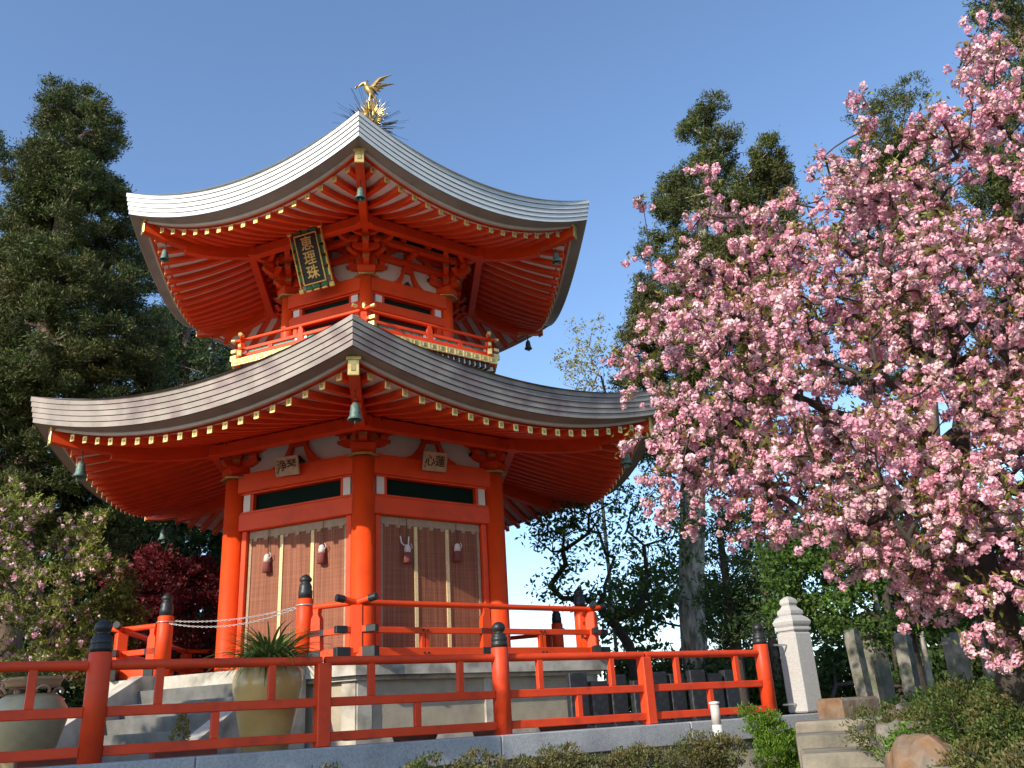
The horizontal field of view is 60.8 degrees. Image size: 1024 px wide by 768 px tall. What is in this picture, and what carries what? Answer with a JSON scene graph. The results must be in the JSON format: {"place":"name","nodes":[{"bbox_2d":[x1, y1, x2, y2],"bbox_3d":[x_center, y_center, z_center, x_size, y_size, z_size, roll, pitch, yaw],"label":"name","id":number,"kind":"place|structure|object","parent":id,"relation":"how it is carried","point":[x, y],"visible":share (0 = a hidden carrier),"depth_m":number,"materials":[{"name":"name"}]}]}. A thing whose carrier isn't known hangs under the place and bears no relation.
{"place":"outdoors","nodes":[
{"label":"outdoors","id":0,"kind":"place"},
{"bbox_2d":[13,758,76,767],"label":"fence support block","id":1,"kind":"structure","parent":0,"point":[27,764],"depth_m":8.09,"materials":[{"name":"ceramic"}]},
{"bbox_2d":[149,749,216,758],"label":"fence support block","id":2,"kind":"structure","parent":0,"point":[182,753],"depth_m":8.70,"materials":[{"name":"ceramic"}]},
{"bbox_2d":[168,713,190,740],"bbox_3d":[-3.366,3.475,8.866,0.220,0.417,0.214,0,-21,-9],"label":"succulent","id":3,"kind":"object","parent":2,"relation":"in","point":[181,727],"visible":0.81,"depth_m":8.85,"materials":[{"name":"green plant"}]},
{"bbox_2d":[392,734,437,741],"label":"fence support block","id":4,"kind":"structure","parent":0,"point":[414,738],"depth_m":10.35,"materials":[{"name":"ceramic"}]},
{"bbox_2d":[473,730,494,735],"bbox_3d":[-0.262,4.468,11.186,0.562,0.235,0.562,0,-21,-9],"label":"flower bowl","id":5,"kind":"object","parent":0,"point":[482,733],"depth_m":10.98,"materials":[{"name":"ceramic"}]},
{"bbox_2d":[0,0,1023,711],"label":"sky","id":6,"kind":"structure","parent":0,"point":[560,100],"materials":[{"name":"blue"}]},
{"bbox_2d":[538,724,587,731],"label":"fence support block","id":7,"kind":"structure","parent":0,"point":[558,728],"depth_m":11.36,"materials":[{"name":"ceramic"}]},
{"bbox_2d":[565,672,593,728],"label":"stone slab","id":8,"kind":"structure","parent":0,"point":[576,679],"depth_m":12.34,"materials":[{"name":"grey stone"}]},
{"bbox_2d":[587,681,613,727],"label":"stone slab","id":9,"kind":"structure","parent":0,"point":[598,704],"depth_m":12.48,"materials":[{"name":"grey stone"}]},
{"bbox_2d":[606,674,632,726],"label":"stone slab","id":10,"kind":"structure","parent":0,"point":[618,703],"depth_m":12.70,"materials":[{"name":"grey stone"}]},
{"bbox_2d":[629,680,642,724],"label":"stone slab","id":11,"kind":"structure","parent":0,"point":[635,703],"depth_m":12.81,"materials":[{"name":"grey stone"}]},
{"bbox_2d":[652,672,674,723],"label":"stone slab","id":12,"kind":"structure","parent":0,"point":[662,700],"depth_m":13.09,"materials":[{"name":"grey stone"}]},
{"bbox_2d":[666,673,691,721],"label":"stone slab","id":13,"kind":"structure","parent":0,"point":[677,701],"depth_m":13.26,"materials":[{"name":"grey stone"}]},
{"bbox_2d":[685,670,711,720],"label":"stone slab","id":14,"kind":"structure","parent":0,"point":[697,699],"depth_m":13.43,"materials":[{"name":"grey stone"}]},
{"bbox_2d":[705,673,729,718],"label":"stone slab","id":15,"kind":"structure","parent":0,"point":[717,693],"depth_m":13.67,"materials":[{"name":"grey stone"}]},
{"bbox_2d":[719,670,743,718],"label":"stone slab","id":16,"kind":"structure","parent":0,"point":[732,697],"depth_m":13.85,"materials":[{"name":"grey stone"}]},
{"bbox_2d":[772,596,820,712],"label":"stone pillar","id":17,"kind":"structure","parent":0,"point":[791,623],"depth_m":12.92,"materials":[{"name":"white stone"}]},
{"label":"garden bed","id":18,"kind":"structure","parent":0,"visible":0},
{"bbox_2d":[599,0,1023,736],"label":"cherry tree","id":19,"kind":"object","parent":18,"relation":"on","point":[983,400],"visible":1,"depth_m":7.51,"materials":[{"name":"pink plant"}]},
{"bbox_2d":[794,716,885,767],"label":"stone steps","id":20,"kind":"structure","parent":18,"relation":"on","point":[820,743],"depth_m":9.48,"materials":[{"name":"beige stone"}]},
{"bbox_2d":[816,696,879,718],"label":"stone block","id":21,"kind":"structure","parent":20,"relation":"on","point":[827,708],"depth_m":11.70,"materials":[{"name":"brown stone"}]},
{"bbox_2d":[844,628,873,696],"bbox_3d":[4.966,4.217,12.392,0.337,1.447,0.340,11,-25,-43],"label":"memorial stone","id":22,"kind":"object","parent":18,"relation":"on","point":[858,664],"visible":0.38,"depth_m":12.41,"materials":[{"name":"grey stone"}]},
{"bbox_2d":[748,515,1023,693],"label":"maple tree","id":23,"kind":"object","parent":18,"relation":"on","point":[826,622],"visible":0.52,"depth_m":13.49,"materials":[{"name":"green plant"}]},
{"bbox_2d":[874,702,917,723],"bbox_3d":[4.237,3.835,9.408,0.776,0.772,0.846,9,-24,-28],"label":"boulder","id":24,"kind":"object","parent":18,"relation":"on","point":[899,705],"visible":0.02,"depth_m":9.45,"materials":[{"name":"grey stone"}]},
{"bbox_2d":[894,631,921,701],"bbox_3d":[5.230,3.917,11.443,0.340,1.298,0.386,-19,-28,35],"label":"memorial stone","id":25,"kind":"object","parent":18,"relation":"on","point":[908,669],"visible":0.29,"depth_m":11.46,"materials":[{"name":"grey stone"}]},
{"bbox_2d":[870,718,946,764],"bbox_3d":[3.846,3.551,8.274,0.810,0.738,0.690,1,-21,-12],"label":"boulder","id":26,"kind":"object","parent":18,"relation":"on","point":[882,726],"visible":0.27,"depth_m":8.26,"materials":[{"name":"grey stone"}]},
{"bbox_2d":[835,691,992,760],"bbox_3d":[4.201,3.540,8.443,1.754,1.084,1.649,15,-27,-39],"label":"azalea hedge","id":27,"kind":"object","parent":18,"relation":"on","point":[886,715],"visible":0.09,"depth_m":8.49,"materials":[{"name":"green plant"}]},
{"bbox_2d":[867,718,960,762],"bbox_3d":[3.608,3.257,7.632,0.836,0.687,0.588,0,-21,-9],"label":"fern tuft","id":28,"kind":"object","parent":18,"relation":"on","point":[896,733],"visible":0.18,"depth_m":7.70,"materials":[{"name":"green plant"}]},
{"bbox_2d":[870,680,969,718],"bbox_3d":[4.676,3.589,9.453,1.250,0.750,1.242,0,-21,-9],"label":"lime bush","id":29,"kind":"object","parent":18,"relation":"on","point":[906,699],"visible":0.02,"depth_m":9.59,"materials":[{"name":"green plant"}]},
{"bbox_2d":[885,733,962,767],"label":"boulder","id":30,"kind":"object","parent":18,"relation":"on","point":[915,750],"visible":0.7,"depth_m":7.11,"materials":[{"name":"brown stone"}]},
{"bbox_2d":[941,636,957,681],"bbox_3d":[5.787,3.885,11.304,0.340,1.198,0.370,-16,-21,29],"label":"memorial stone","id":31,"kind":"object","parent":18,"relation":"on","point":[949,655],"visible":0.23,"depth_m":11.34,"materials":[{"name":"grey stone"}]},
{"bbox_2d":[949,631,973,685],"bbox_3d":[5.601,3.649,10.756,0.340,1.168,0.370,-12,-28,22],"label":"memorial stone","id":32,"kind":"object","parent":18,"relation":"on","point":[962,661],"visible":0.28,"depth_m":10.77,"materials":[{"name":"grey stone"}]},
{"bbox_2d":[901,672,1023,760],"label":"azalea hedge","id":33,"kind":"object","parent":18,"relation":"on","point":[982,701],"visible":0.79,"depth_m":7.25,"materials":[{"name":"green plant"}]},
{"bbox_2d":[927,732,1020,767],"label":"azalea hedge","id":34,"kind":"object","parent":18,"relation":"on","point":[964,750],"visible":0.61,"depth_m":6.74,"materials":[{"name":"green plant"}]},
{"bbox_2d":[973,621,995,686],"bbox_3d":[5.464,3.281,9.916,0.340,1.168,0.353,-10,-20,16],"label":"memorial stone","id":35,"kind":"object","parent":18,"relation":"on","point":[989,673],"visible":0.05,"depth_m":9.93,"materials":[{"name":"grey stone"}]},
{"bbox_2d":[965,731,1023,767],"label":"azalea hedge","id":36,"kind":"object","parent":18,"relation":"on","point":[1014,758],"visible":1,"depth_m":5.59,"materials":[{"name":"green plant"}]},
{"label":"terrace","id":37,"kind":"structure","parent":0,"visible":0},
{"bbox_2d":[0,130,59,558],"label":"cedar tree","id":38,"kind":"object","parent":37,"relation":"on","point":[3,155],"visible":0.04,"depth_m":30.96,"materials":[{"name":"green plant"}]},
{"bbox_2d":[0,676,67,767],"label":"ceramic jar","id":39,"kind":"object","parent":37,"relation":"on","point":[29,735],"visible":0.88,"depth_m":9.19,"materials":[{"name":"grey ceramic"}]},
{"bbox_2d":[0,655,76,685],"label":"strap leaf plant","id":40,"kind":"object","parent":39,"relation":"in","point":[19,674],"visible":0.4,"depth_m":9.48,"materials":[{"name":"green plant"}]},
{"bbox_2d":[0,472,132,698],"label":"cherry tree","id":41,"kind":"object","parent":37,"relation":"on","point":[38,615],"visible":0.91,"depth_m":14.62,"materials":[{"name":"green plant"}]},
{"bbox_2d":[0,72,184,696],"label":"cedar tree","id":42,"kind":"object","parent":37,"relation":"on","point":[65,188],"visible":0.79,"depth_m":23.19,"materials":[{"name":"green plant"}]},
{"bbox_2d":[58,553,153,692],"bbox_3d":[-7.455,4.830,15.787,1.604,3.604,2.034,9,-24,-29],"label":"olive bush","id":43,"kind":"object","parent":37,"relation":"on","point":[119,610],"visible":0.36,"depth_m":15.79,"materials":[{"name":"green plant"}]},
{"bbox_2d":[21,515,222,707],"bbox_3d":[-11.702,6.864,26.955,13.787,8.531,5.612,5,-23,-22],"label":"thicket","id":44,"kind":"object","parent":37,"relation":"on","point":[72,698],"visible":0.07,"depth_m":26.38,"materials":[{"name":"green plant"}]},
{"bbox_2d":[74,536,220,681],"bbox_3d":[-6.947,5.323,18.139,3.265,4.308,3.416,-11,-22,19],"label":"maple tree","id":45,"kind":"object","parent":37,"relation":"on","point":[175,576],"visible":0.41,"depth_m":17.84,"materials":[{"name":"red plant"}]},
{"bbox_2d":[123,295,236,550],"bbox_3d":[-12.188,4.345,32.555,6.755,17.007,6.528,0,-21,-9],"label":"cedar tree","id":46,"kind":"object","parent":37,"relation":"on","point":[191,348],"visible":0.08,"depth_m":33.10,"materials":[{"name":"green plant"}]},
{"bbox_2d":[232,666,302,752],"bbox_3d":[-2.648,3.526,9.426,0.744,1.000,0.744,0,-21,-9],"label":"ceramic jar","id":47,"kind":"object","parent":37,"relation":"on","point":[248,684],"visible":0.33,"depth_m":9.20,"materials":[{"name":"beige ceramic"}]},
{"bbox_2d":[207,620,331,685],"bbox_3d":[-2.692,2.971,9.628,1.556,0.747,1.522,0,-21,-9],"label":"strap leaf plant","id":48,"kind":"object","parent":47,"relation":"in","point":[279,646],"visible":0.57,"depth_m":9.46,"materials":[{"name":"green plant"}]},
{"bbox_2d":[30,74,666,761],"bbox_3d":[-2.893,-0.387,17.790,10.569,14.417,11.998,0,-21,-9],"label":"pagoda","id":49,"kind":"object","parent":37,"relation":"on","point":[426,308],"visible":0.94,"depth_m":14.78,"materials":[{"name":"wood"}]},
{"bbox_2d":[72,451,86,480],"bbox_3d":[-6.864,1.298,13.916,0.225,0.507,0.225,12,-26,-35],"label":"wind bell","id":50,"kind":"object","parent":49,"relation":"hanging from","point":[79,474],"visible":1,"depth_m":13.84,"materials":[{"name":"green metal"}]},
{"bbox_2d":[158,520,167,542],"bbox_3d":[-7.439,3.149,18.662,0.225,0.507,0.226,-12,-22,21],"label":"wind bell","id":51,"kind":"object","parent":49,"relation":"hanging from","point":[163,538],"visible":1,"depth_m":18.59,"materials":[{"name":"green metal"}]},
{"bbox_2d":[159,244,169,262],"bbox_3d":[-6.331,-2.405,15.938,0.189,0.424,0.189,12,-26,-35],"label":"wind bell","id":52,"kind":"object","parent":49,"relation":"hanging from","point":[164,257],"visible":1,"depth_m":15.88,"materials":[{"name":"green metal"}]},
{"bbox_2d":[207,336,215,352],"bbox_3d":[-6.800,-0.896,19.805,0.189,0.424,0.189,-12,-22,21],"label":"wind bell","id":53,"kind":"object","parent":49,"relation":"hanging from","point":[211,349],"visible":1,"depth_m":19.75,"materials":[{"name":"green metal"}]},
{"bbox_2d":[156,604,313,627],"bbox_3d":[-4.076,3.428,12.741,2.810,0.216,0.269,-12,-22,21],"label":"chain","id":54,"kind":"object","parent":49,"relation":"hanging from","point":[295,607],"visible":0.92,"depth_m":12.70,"materials":[{"name":"metal"}]},
{"bbox_2d":[274,455,299,476],"bbox_3d":[-3.792,1.384,14.737,0.475,0.334,0.136,-12,-22,21],"label":"wooden sign","id":55,"kind":"object","parent":49,"relation":"attached to","point":[286,465],"visible":1,"depth_m":14.72,"materials":[{"name":"brown wood"}]},
{"bbox_2d":[244,517,345,656],"bbox_3d":[-3.538,3.385,14.151,1.970,2.255,0.149,-12,-22,21],"label":"bamboo blind","id":56,"kind":"object","parent":49,"relation":"attached to","point":[283,561],"visible":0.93,"depth_m":14.32,"materials":[{"name":"wood"}]},
{"bbox_2d":[286,222,334,294],"bbox_3d":[-3.789,-2.355,16.413,0.784,1.130,0.536,-12,-22,21],"label":"name plaque","id":57,"kind":"object","parent":49,"relation":"attached to","point":[310,259],"visible":0.94,"depth_m":16.39,"materials":[{"name":"black paint"}]},
{"bbox_2d":[347,391,362,425],"bbox_3d":[-2.171,0.322,12.096,0.225,0.507,0.225,-1,-21,-7],"label":"wind bell","id":58,"kind":"object","parent":49,"relation":"hanging from","point":[355,416],"visible":1,"depth_m":12.03,"materials":[{"name":"teal metal"}]},
{"bbox_2d":[355,180,365,202],"bbox_3d":[-2.507,-3.200,14.455,0.189,0.424,0.189,-1,-21,-7],"label":"wind bell","id":59,"kind":"object","parent":49,"relation":"hanging from","point":[360,197],"visible":1,"depth_m":14.41,"materials":[{"name":"teal metal"}]},
{"bbox_2d":[381,516,481,646],"bbox_3d":[-1.287,3.360,14.434,1.970,2.255,0.149,12,-26,-35],"label":"bamboo blind","id":60,"kind":"object","parent":49,"relation":"attached to","point":[430,560],"visible":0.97,"depth_m":14.50,"materials":[{"name":"wood"}]},
{"bbox_2d":[422,451,447,471],"bbox_3d":[-1.326,1.335,14.990,0.475,0.334,0.136,12,-26,-35],"label":"wooden sign","id":61,"kind":"object","parent":49,"relation":"attached to","point":[434,461],"visible":1,"depth_m":14.98,"materials":[{"name":"brown wood"}]},
{"bbox_2d":[525,335,531,350],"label":"wind bell","id":62,"kind":"object","parent":49,"relation":"hanging from","point":[528,347],"visible":1,"depth_m":20.65,"materials":[{"name":"teal metal"}]},
{"bbox_2d":[552,246,560,264],"bbox_3d":[0.848,-2.486,16.839,0.189,0.424,0.189,-12,-22,21],"label":"wind bell","id":63,"kind":"object","parent":49,"relation":"hanging from","point":[556,260],"visible":1,"depth_m":16.78,"materials":[{"name":"teal metal"}]},
{"bbox_2d":[620,453,632,467],"bbox_3d":[1.946,1.198,15.022,0.225,0.507,0.226,-12,-22,21],"label":"wind bell","id":64,"kind":"object","parent":49,"relation":"hanging from","point":[626,461],"visible":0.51,"depth_m":14.93,"materials":[{"name":"teal metal"}]},
{"bbox_2d":[550,311,618,659],"bbox_3d":[2.445,3.159,24.240,2.177,11.658,2.192,-5,-21,3],"label":"budding tree","id":65,"kind":"object","parent":37,"relation":"on","point":[592,362],"visible":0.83,"depth_m":25.46,"materials":[{"name":"green plant"}]},
{"bbox_2d":[514,451,701,680],"bbox_3d":[2.340,4.404,19.554,4.011,6.030,3.546,-10,-22,16],"label":"broadleaf tree","id":66,"kind":"object","parent":37,"relation":"on","point":[614,619],"visible":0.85,"depth_m":19.31,"materials":[{"name":"green plant"}]},
{"bbox_2d":[605,86,805,718],"bbox_3d":[5.417,-0.401,22.930,5.981,17.071,4.595,-15,-24,29],"label":"cedar tree","id":67,"kind":"object","parent":37,"relation":"on","point":[675,195],"visible":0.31,"depth_m":23.47,"materials":[{"name":"green plant"}]},
{"bbox_2d":[686,497,802,713],"bbox_3d":[4.528,4.257,17.049,2.412,4.272,2.395,0,-21,-9],"label":"tree","id":68,"kind":"object","parent":37,"relation":"on","point":[731,632],"visible":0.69,"depth_m":16.78,"materials":[{"name":"green plant"}]},
{"bbox_2d":[750,497,786,714],"bbox_3d":[5.984,5.049,20.623,0.296,5.204,0.235,0,-21,-9],"label":"tree trunk","id":69,"kind":"object","parent":37,"relation":"on","point":[771,642],"visible":0.12,"depth_m":20.10,"materials":[{"name":"brown wood"}]},
{"bbox_2d":[597,608,1022,722],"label":"thicket","id":70,"kind":"object","parent":37,"relation":"on","point":[833,663],"visible":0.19,"depth_m":19.16,"materials":[{"name":"green plant"}]},
{"bbox_2d":[855,611,895,707],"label":"stone pillar","id":71,"kind":"structure","parent":37,"relation":"on","point":[878,666],"depth_m":13.15,"materials":[{"name":"grey stone"}]},
{"bbox_2d":[873,590,895,695],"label":"tree trunk","id":72,"kind":"object","parent":37,"relation":"on","point":[876,602],"visible":0.05,"depth_m":15.57,"materials":[{"name":"brown plant"}]},
{"bbox_2d":[868,511,904,701],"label":"tree trunk","id":73,"kind":"object","parent":37,"relation":"on","point":[888,605],"visible":0.08,"depth_m":18.84,"materials":[{"name":"brown plant"}]},
{"bbox_2d":[822,69,969,618],"bbox_3d":[12.282,-1.081,27.166,5.195,20.594,4.986,13,-26,-36],"label":"cedar tree","id":74,"kind":"object","parent":37,"relation":"on","point":[885,121],"visible":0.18,"depth_m":28.04,"materials":[{"name":"green plant"}]},
{"bbox_2d":[889,519,933,687],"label":"tree trunk","id":75,"kind":"object","parent":37,"relation":"on","point":[926,661],"visible":0.14,"depth_m":16.69,"materials":[{"name":"grey plant"}]},
{"bbox_2d":[952,0,1023,381],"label":"cedar tree","id":76,"kind":"object","parent":37,"relation":"on","point":[1012,18],"visible":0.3,"depth_m":22.88,"materials":[{"name":"green plant"}]},
{"label":"ground","id":77,"kind":"structure","parent":0,"visible":0},
{"bbox_2d":[297,761,375,767],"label":"azalea bush","id":78,"kind":"object","parent":77,"relation":"on","point":[330,766],"visible":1,"depth_m":8.26,"materials":[{"name":"green plant"}]},
{"bbox_2d":[28,713,818,767],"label":"retaining wall","id":79,"kind":"structure","parent":77,"relation":"on","point":[605,740],"depth_m":9.66,"materials":[{"name":"stone"}]},
{"bbox_2d":[0,620,778,764],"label":"red fence","id":80,"kind":"object","parent":79,"relation":"on","point":[95,710],"visible":0.98,"depth_m":9.26,"materials":[{"name":"paint"}]},
{"bbox_2d":[399,744,508,767],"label":"azalea bush","id":81,"kind":"object","parent":77,"relation":"on","point":[457,764],"visible":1,"depth_m":8.68,"materials":[{"name":"green plant"}]},
{"bbox_2d":[496,740,598,767],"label":"azalea bush","id":82,"kind":"object","parent":77,"relation":"on","point":[562,761],"visible":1,"depth_m":9.09,"materials":[{"name":"green plant"}]},
{"bbox_2d":[570,741,674,767],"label":"azalea bush","id":83,"kind":"object","parent":77,"relation":"on","point":[632,755],"visible":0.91,"depth_m":9.52,"materials":[{"name":"green plant"}]},
{"bbox_2d":[659,728,749,767],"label":"azalea bush","id":84,"kind":"object","parent":77,"relation":"on","point":[704,754],"visible":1,"depth_m":10.12,"materials":[{"name":"green plant"}]},
{"bbox_2d":[730,701,799,767],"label":"lime bush","id":85,"kind":"object","parent":77,"relation":"on","point":[777,742],"visible":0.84,"depth_m":10.91,"materials":[{"name":"green plant"}]},
{"bbox_2d":[596,476,1023,700],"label":"thicket","id":86,"kind":"object","parent":77,"relation":"on","point":[660,619],"visible":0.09,"depth_m":25.15,"materials":[{"name":"green plant"}]},
{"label":"grass","id":87,"kind":"object","parent":77,"relation":"on","visible":0},
{"bbox_2d":[709,701,725,763],"bbox_3d":[2.573,4.697,10.673,0.132,1.547,0.132,0,-21,-9],"label":"garden lamp","id":88,"kind":"object","parent":87,"relation":"on","point":[715,716],"visible":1,"depth_m":10.84,"materials":[{"name":"white plastic"}]}
]}

